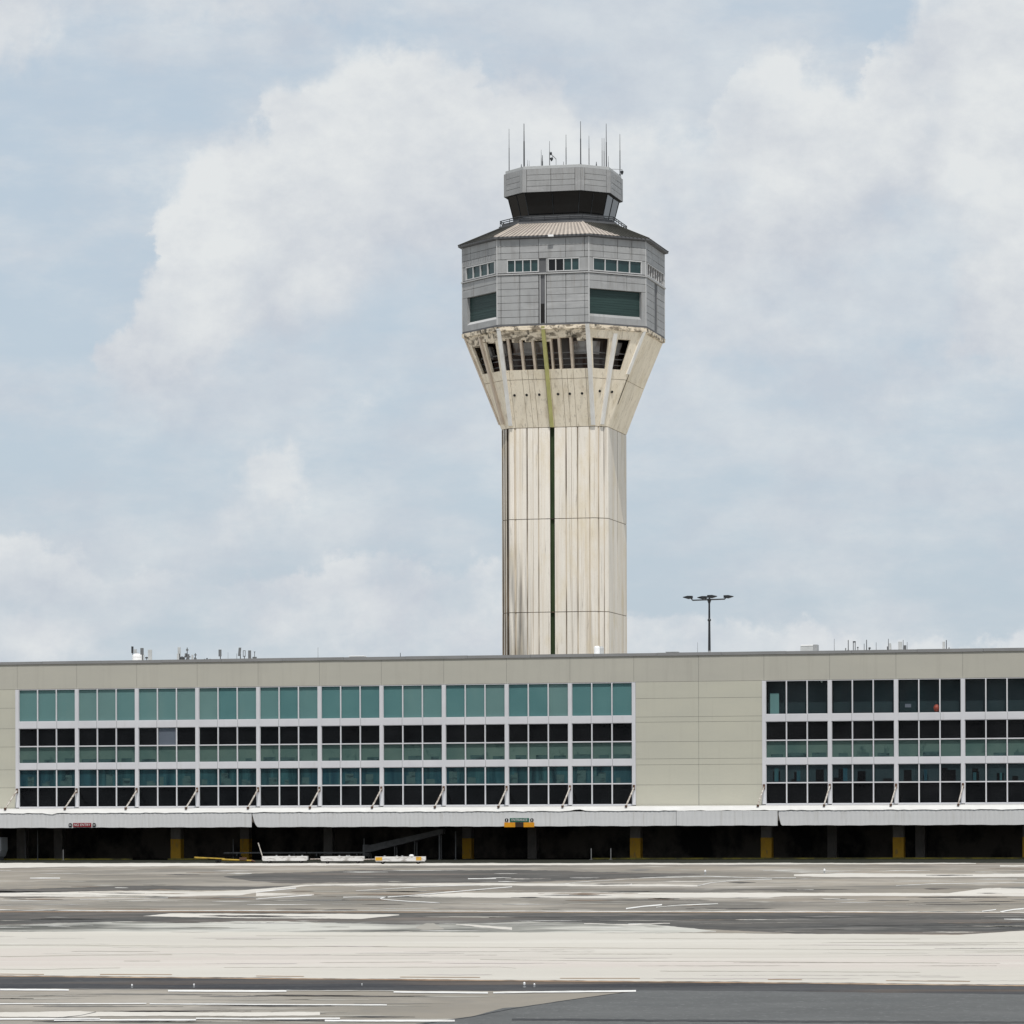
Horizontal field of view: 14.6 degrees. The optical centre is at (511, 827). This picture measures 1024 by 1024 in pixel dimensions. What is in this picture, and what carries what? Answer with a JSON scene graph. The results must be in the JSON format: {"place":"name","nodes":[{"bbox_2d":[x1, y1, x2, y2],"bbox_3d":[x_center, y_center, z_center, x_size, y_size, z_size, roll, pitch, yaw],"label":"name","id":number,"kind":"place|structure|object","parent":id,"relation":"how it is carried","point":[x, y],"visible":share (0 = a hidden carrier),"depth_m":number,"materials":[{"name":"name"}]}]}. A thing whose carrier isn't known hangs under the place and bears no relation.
{"place":"outdoors","nodes":[
{"label":"outdoors","id":0,"kind":"place"},
{"bbox_2d":[0,921,715,932],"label":"smudged apron","id":1,"kind":"object","parent":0,"point":[527,927],"visible":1,"depth_m":120.93,"materials":[{"name":"concrete"}]},
{"bbox_2d":[0,931,1023,984],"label":"taxiway","id":2,"kind":"structure","parent":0,"point":[413,955],"depth_m":93.45,"materials":[{"name":"concrete"}]},
{"bbox_2d":[0,863,1023,1023],"bbox_3d":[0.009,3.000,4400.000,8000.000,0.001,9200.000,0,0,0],"label":"ground","id":3,"kind":"structure","parent":0,"point":[449,1007],"depth_m":165.88,"materials":[{"name":"grey concrete"}]},
{"bbox_2d":[0,863,1023,1022],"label":"concrete strip","id":4,"kind":"object","parent":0,"point":[1013,891],"visible":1,"depth_m":173.49,"materials":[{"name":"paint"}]},
{"bbox_2d":[258,843,307,862],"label":"baggage dolly","id":5,"kind":"object","parent":4,"relation":"on","point":[300,859],"visible":0.99,"depth_m":345.82,"materials":[{"name":"white metal"}]},
{"bbox_2d":[310,855,364,863],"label":"baggage dolly","id":6,"kind":"object","parent":4,"relation":"on","point":[328,859],"visible":0.99,"depth_m":342.08,"materials":[{"name":"white metal"}]},
{"bbox_2d":[364,854,425,863],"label":"baggage dolly","id":7,"kind":"object","parent":4,"relation":"on","point":[409,858],"visible":1,"depth_m":336.52,"materials":[{"name":"white metal"}]},
{"bbox_2d":[0,876,1023,1021],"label":"line marking","id":8,"kind":"object","parent":4,"relation":"on","point":[76,1019],"visible":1,"depth_m":73.82,"materials":[{"name":"white paint"}]},
{"bbox_2d":[0,869,1023,933],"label":"asphalt apron","id":9,"kind":"object","parent":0,"point":[945,923],"visible":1,"depth_m":135.76,"materials":[{"name":"grey asphalt"}]},
{"bbox_2d":[0,911,1023,1023],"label":"pavement joint","id":10,"kind":"object","parent":9,"relation":"on","point":[574,1019],"visible":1,"depth_m":79.33,"materials":[{"name":"concrete"}]},
{"bbox_2d":[0,975,1023,993],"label":"taxiway shoulder","id":11,"kind":"object","parent":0,"point":[102,982],"visible":1,"depth_m":76.07},
{"bbox_2d":[0,858,1023,862],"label":"service road","id":12,"kind":"structure","parent":0,"point":[513,860],"depth_m":361.32,"materials":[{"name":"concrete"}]},
{"bbox_2d":[0,837,7,859],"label":"cargo container","id":13,"kind":"object","parent":12,"relation":"on","point":[3,845],"visible":0.99,"depth_m":391.42,"materials":[{"name":"metal"}]},
{"bbox_2d":[37,830,37,859],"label":"bollard post","id":14,"kind":"object","parent":12,"relation":"on","point":[37,844],"visible":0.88,"depth_m":392.63,"materials":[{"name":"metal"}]},
{"bbox_2d":[194,857,254,862],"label":"tow bar","id":15,"kind":"object","parent":12,"relation":"on","point":[239,859],"visible":1,"depth_m":350.64,"materials":[{"name":"yellow metal"}]},
{"bbox_2d":[224,852,306,858],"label":"flat cart","id":16,"kind":"object","parent":12,"relation":"on","point":[236,857],"visible":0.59,"depth_m":386.42,"materials":[{"name":"metal"}]},
{"bbox_2d":[307,852,368,859],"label":"flat cart","id":17,"kind":"object","parent":12,"relation":"on","point":[316,856],"visible":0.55,"depth_m":384.74,"materials":[{"name":"metal"}]},
{"bbox_2d":[363,828,444,858],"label":"belt conveyor","id":18,"kind":"object","parent":12,"relation":"on","point":[371,848],"visible":0.78,"depth_m":385.90,"materials":[{"name":"metal"}]},
{"bbox_2d":[438,832,440,859],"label":"bollard post","id":19,"kind":"object","parent":12,"relation":"on","point":[439,846],"visible":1,"depth_m":381.68,"materials":[{"name":"metal"}]},
{"bbox_2d":[454,831,456,859],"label":"bollard post","id":20,"kind":"object","parent":12,"relation":"on","point":[455,846],"visible":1,"depth_m":381.30,"materials":[{"name":"metal"}]},
{"bbox_2d":[0,648,1023,859],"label":"terminal building","id":21,"kind":"structure","parent":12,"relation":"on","point":[692,755],"depth_m":381.42,"materials":[{"name":"concrete"}]},
{"bbox_2d":[19,689,74,721],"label":"window","id":22,"kind":"structure","parent":21,"relation":"in","point":[42,705],"depth_m":391.57,"materials":[{"name":"teal glass"}]},
{"bbox_2d":[19,728,74,763],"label":"window","id":23,"kind":"structure","parent":21,"relation":"in","point":[36,745],"depth_m":391.57,"materials":[{"name":"black glass"}]},
{"bbox_2d":[19,769,74,806],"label":"window","id":24,"kind":"structure","parent":21,"relation":"in","point":[37,788],"depth_m":391.57,"materials":[{"name":"black glass"}]},
{"bbox_2d":[69,823,95,826],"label":"gate sign","id":25,"kind":"object","parent":21,"relation":"attached to","point":[82,824],"visible":1,"depth_m":386.63,"materials":[{"name":"red metal"}]},
{"bbox_2d":[78,688,134,720],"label":"window","id":26,"kind":"structure","parent":21,"relation":"in","point":[93,704],"depth_m":390.05,"materials":[{"name":"teal glass"}]},
{"bbox_2d":[79,728,134,762],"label":"window","id":27,"kind":"structure","parent":21,"relation":"in","point":[96,745],"depth_m":390.05,"materials":[{"name":"black glass"}]},
{"bbox_2d":[79,769,134,806],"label":"window","id":28,"kind":"structure","parent":21,"relation":"in","point":[97,787],"depth_m":390.05,"materials":[{"name":"black glass"}]},
{"bbox_2d":[132,653,141,659],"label":"water tank","id":29,"kind":"object","parent":21,"relation":"on","point":[136,656],"visible":0.41,"depth_m":396.10,"materials":[{"name":"white plastic"}]},
{"bbox_2d":[140,648,143,659],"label":"panel antenna","id":30,"kind":"object","parent":21,"relation":"on","point":[142,651],"visible":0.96,"depth_m":395.27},
{"bbox_2d":[148,650,151,659],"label":"panel antenna","id":31,"kind":"object","parent":21,"relation":"on","point":[149,654],"visible":0.88,"depth_m":395.03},
{"bbox_2d":[138,688,194,720],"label":"window","id":32,"kind":"structure","parent":21,"relation":"in","point":[154,704],"depth_m":388.53,"materials":[{"name":"teal glass"}]},
{"bbox_2d":[139,727,194,762],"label":"window","id":33,"kind":"structure","parent":21,"relation":"in","point":[156,744],"depth_m":388.53,"materials":[{"name":"glass"}]},
{"bbox_2d":[139,769,195,806],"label":"window","id":34,"kind":"structure","parent":21,"relation":"in","point":[157,787],"depth_m":388.53,"materials":[{"name":"black glass"}]},
{"bbox_2d":[184,648,189,658],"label":"tripod mast","id":35,"kind":"object","parent":21,"relation":"on","point":[186,656],"visible":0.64,"depth_m":394.09,"materials":[{"name":"grey metal"}]},
{"bbox_2d":[199,687,255,719],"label":"window","id":36,"kind":"structure","parent":21,"relation":"in","point":[215,703],"depth_m":387.01,"materials":[{"name":"teal glass"}]},
{"bbox_2d":[199,726,255,761],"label":"window","id":37,"kind":"structure","parent":21,"relation":"in","point":[216,744],"depth_m":387.01,"materials":[{"name":"black glass"}]},
{"bbox_2d":[199,768,255,805],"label":"window","id":38,"kind":"structure","parent":21,"relation":"in","point":[217,786],"depth_m":387.01,"materials":[{"name":"black glass"}]},
{"bbox_2d":[260,686,317,719],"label":"window","id":39,"kind":"structure","parent":21,"relation":"in","point":[290,702],"depth_m":385.50,"materials":[{"name":"teal glass"}]},
{"bbox_2d":[260,726,317,761],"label":"window","id":40,"kind":"structure","parent":21,"relation":"in","point":[277,743],"depth_m":385.50,"materials":[{"name":"black glass"}]},
{"bbox_2d":[260,768,317,805],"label":"window","id":41,"kind":"structure","parent":21,"relation":"in","point":[278,786],"depth_m":385.50,"materials":[{"name":"black glass"}]},
{"bbox_2d":[321,685,378,718],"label":"window","id":42,"kind":"structure","parent":21,"relation":"in","point":[337,702],"depth_m":384.00,"materials":[{"name":"teal glass"}]},
{"bbox_2d":[321,725,379,760],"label":"window","id":43,"kind":"structure","parent":21,"relation":"in","point":[347,742],"depth_m":384.00,"materials":[{"name":"black glass"}]},
{"bbox_2d":[321,767,379,805],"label":"window","id":44,"kind":"structure","parent":21,"relation":"in","point":[344,786],"depth_m":384.00,"materials":[{"name":"black glass"}]},
{"bbox_2d":[383,685,441,717],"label":"window","id":45,"kind":"structure","parent":21,"relation":"in","point":[399,701],"depth_m":382.60,"materials":[{"name":"teal glass"}]},
{"bbox_2d":[383,725,441,760],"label":"window","id":46,"kind":"structure","parent":21,"relation":"in","point":[400,742],"depth_m":382.50,"materials":[{"name":"black glass"}]},
{"bbox_2d":[383,767,441,805],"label":"window","id":47,"kind":"structure","parent":21,"relation":"in","point":[402,786],"depth_m":382.50,"materials":[{"name":"black glass"}]},
{"bbox_2d":[445,684,504,717],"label":"window","id":48,"kind":"structure","parent":21,"relation":"in","point":[462,700],"depth_m":381.01,"materials":[{"name":"teal glass"}]},
{"bbox_2d":[446,724,504,759],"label":"window","id":49,"kind":"structure","parent":21,"relation":"in","point":[463,741],"depth_m":381.01,"materials":[{"name":"black glass"}]},
{"bbox_2d":[446,766,504,804],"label":"window","id":50,"kind":"structure","parent":21,"relation":"in","point":[485,785],"depth_m":381.01,"materials":[{"name":"black glass"}]},
{"bbox_2d":[504,818,533,826],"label":"entrance sign","id":51,"kind":"object","parent":21,"relation":"attached to","point":[519,822],"visible":1,"depth_m":376.06,"materials":[{"name":"yellow metal"}]},
{"bbox_2d":[508,683,567,716],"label":"window","id":52,"kind":"structure","parent":21,"relation":"in","point":[538,699],"depth_m":379.53,"materials":[{"name":"teal glass"}]},
{"bbox_2d":[508,723,567,759],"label":"window","id":53,"kind":"structure","parent":21,"relation":"in","point":[526,741],"depth_m":379.53,"materials":[{"name":"black glass"}]},
{"bbox_2d":[509,766,567,804],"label":"window","id":54,"kind":"structure","parent":21,"relation":"in","point":[528,785],"depth_m":379.53,"materials":[{"name":"black glass"}]},
{"bbox_2d":[594,646,599,653],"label":"ventilator","id":55,"kind":"object","parent":21,"relation":"on","point":[596,649],"visible":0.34,"depth_m":382.87,"materials":[{"name":"white plastic"}]},
{"bbox_2d":[600,646,603,653],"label":"ventilator","id":56,"kind":"object","parent":21,"relation":"on","point":[601,650],"visible":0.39,"depth_m":385.35,"materials":[{"name":"white metal"}]},
{"bbox_2d":[572,682,631,715],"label":"window","id":57,"kind":"structure","parent":21,"relation":"in","point":[588,699],"depth_m":378.05,"materials":[{"name":"teal glass"}]},
{"bbox_2d":[572,723,631,759],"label":"window","id":58,"kind":"structure","parent":21,"relation":"in","point":[589,740],"depth_m":378.05,"materials":[{"name":"black glass"}]},
{"bbox_2d":[572,765,631,804],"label":"window","id":59,"kind":"structure","parent":21,"relation":"in","point":[591,785],"depth_m":378.05,"materials":[{"name":"black glass"}]},
{"bbox_2d":[683,595,733,651],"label":"light mast","id":60,"kind":"object","parent":21,"relation":"on","point":[703,598],"visible":0.88,"depth_m":380.36,"materials":[{"name":"metal"}]},
{"bbox_2d":[770,693,778,713],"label":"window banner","id":61,"kind":"object","parent":21,"relation":"on","point":[774,703],"depth_m":374.47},
{"bbox_2d":[766,721,827,757],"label":"window","id":62,"kind":"structure","parent":21,"relation":"in","point":[784,739],"depth_m":373.46,"materials":[{"name":"black glass"}]},
{"bbox_2d":[766,764,827,803],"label":"window","id":63,"kind":"structure","parent":21,"relation":"in","point":[785,783],"depth_m":373.55,"materials":[{"name":"black glass"}]},
{"bbox_2d":[768,680,827,713],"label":"window","id":64,"kind":"structure","parent":21,"relation":"in","point":[795,696],"depth_m":374.19,"materials":[{"name":"black glass"}]},
{"bbox_2d":[800,644,818,650],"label":"air conditioner","id":65,"kind":"object","parent":21,"relation":"on","point":[814,647],"visible":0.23,"depth_m":378.64,"materials":[{"name":"white plastic"}]},
{"bbox_2d":[831,679,893,713],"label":"window","id":66,"kind":"structure","parent":21,"relation":"in","point":[868,695],"depth_m":372.82,"materials":[{"name":"black glass"}]},
{"bbox_2d":[832,720,893,757],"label":"window","id":67,"kind":"structure","parent":21,"relation":"in","point":[867,738],"depth_m":372.00,"materials":[{"name":"black glass"}]},
{"bbox_2d":[832,764,893,803],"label":"window","id":68,"kind":"structure","parent":21,"relation":"in","point":[851,783],"depth_m":372.00,"materials":[{"name":"black glass"}]},
{"bbox_2d":[898,642,901,649],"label":"panel antenna","id":69,"kind":"object","parent":21,"relation":"on","point":[899,645],"visible":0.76,"depth_m":376.96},
{"bbox_2d":[898,678,960,712],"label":"window","id":70,"kind":"structure","parent":21,"relation":"in","point":[922,694],"depth_m":371.28,"materials":[{"name":"black glass"}]},
{"bbox_2d":[898,720,960,756],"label":"window","id":71,"kind":"structure","parent":21,"relation":"in","point":[916,738],"depth_m":370.46,"materials":[{"name":"black glass"}]},
{"bbox_2d":[898,763,960,802],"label":"window","id":72,"kind":"structure","parent":21,"relation":"in","point":[919,782],"depth_m":370.46,"materials":[{"name":"black glass"}]},
{"bbox_2d":[933,704,938,711],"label":"paper lantern","id":73,"kind":"object","parent":21,"relation":"hanging from","point":[936,707],"visible":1,"depth_m":370.58,"materials":[{"name":"red paper"}]},
{"bbox_2d":[965,678,1023,711],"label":"window","id":74,"kind":"structure","parent":21,"relation":"in","point":[982,694],"depth_m":369.83,"materials":[{"name":"black glass"}]},
{"bbox_2d":[965,719,1023,756],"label":"window","id":75,"kind":"structure","parent":21,"relation":"in","point":[983,737],"depth_m":369.02,"materials":[{"name":"black glass"}]},
{"bbox_2d":[965,763,1023,802],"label":"window","id":76,"kind":"structure","parent":21,"relation":"in","point":[984,782],"depth_m":369.02,"materials":[{"name":"black glass"}]},
{"bbox_2d":[0,0,1023,661],"label":"sky","id":77,"kind":"structure","parent":0,"point":[245,405],"materials":[{"name":"blue"}]},
{"bbox_2d":[417,990,1023,1023],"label":"asphalt lane","id":78,"kind":"structure","parent":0,"point":[747,1005],"depth_m":66.00,"materials":[{"name":"grey asphalt"}]},
{"label":"landside pavement","id":79,"kind":"structure","parent":0,"visible":0},
{"bbox_2d":[458,164,668,654],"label":"control tower","id":80,"kind":"structure","parent":79,"relation":"on","point":[563,304],"depth_m":423.89,"materials":[{"name":"beige concrete"}]},
{"bbox_2d":[465,261,494,280],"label":"window","id":81,"kind":"structure","parent":80,"relation":"in","point":[484,269],"depth_m":424.32,"materials":[{"name":"glass"}]},
{"bbox_2d":[508,193,528,219],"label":"cab window","id":82,"kind":"structure","parent":80,"relation":"in","point":[518,205],"depth_m":427.03,"materials":[{"name":"black glass"}]},
{"bbox_2d":[507,259,538,273],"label":"window","id":83,"kind":"structure","parent":80,"relation":"in","point":[515,265],"depth_m":420.82,"materials":[{"name":"glass"}]},
{"bbox_2d":[523,140,524,166],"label":"whip antenna","id":84,"kind":"object","parent":80,"relation":"on","point":[523,153],"visible":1,"depth_m":427.46,"materials":[{"name":"grey metal"}]},
{"bbox_2d":[525,191,579,215],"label":"cab window","id":85,"kind":"structure","parent":80,"relation":"in","point":[564,202],"depth_m":424.95,"materials":[{"name":"black glass"}]},
{"bbox_2d":[548,257,579,271],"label":"window","id":86,"kind":"structure","parent":80,"relation":"in","point":[569,263],"depth_m":419.79,"materials":[{"name":"glass"}]},
{"bbox_2d":[580,121,580,163],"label":"whip antenna","id":87,"kind":"object","parent":80,"relation":"on","point":[580,142],"visible":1,"depth_m":425.45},
{"bbox_2d":[578,191,607,215],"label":"cab window","id":88,"kind":"structure","parent":80,"relation":"in","point":[592,203],"depth_m":425.15,"materials":[{"name":"black glass"}]},
{"bbox_2d":[606,131,606,166],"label":"whip antenna","id":89,"kind":"object","parent":80,"relation":"on","point":[606,148],"visible":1,"depth_m":428.95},
{"bbox_2d":[603,194,618,221],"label":"cab window","id":90,"kind":"structure","parent":80,"relation":"in","point":[611,207],"depth_m":428.70,"materials":[{"name":"black glass"}]},
{"bbox_2d":[593,257,641,274],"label":"window","id":91,"kind":"structure","parent":80,"relation":"in","point":[599,264],"depth_m":421.02,"materials":[{"name":"glass"}]},
{"bbox_2d":[647,263,663,286],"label":"window","id":92,"kind":"structure","parent":80,"relation":"in","point":[652,272],"depth_m":428.38,"materials":[{"name":"metal"}]}
]}

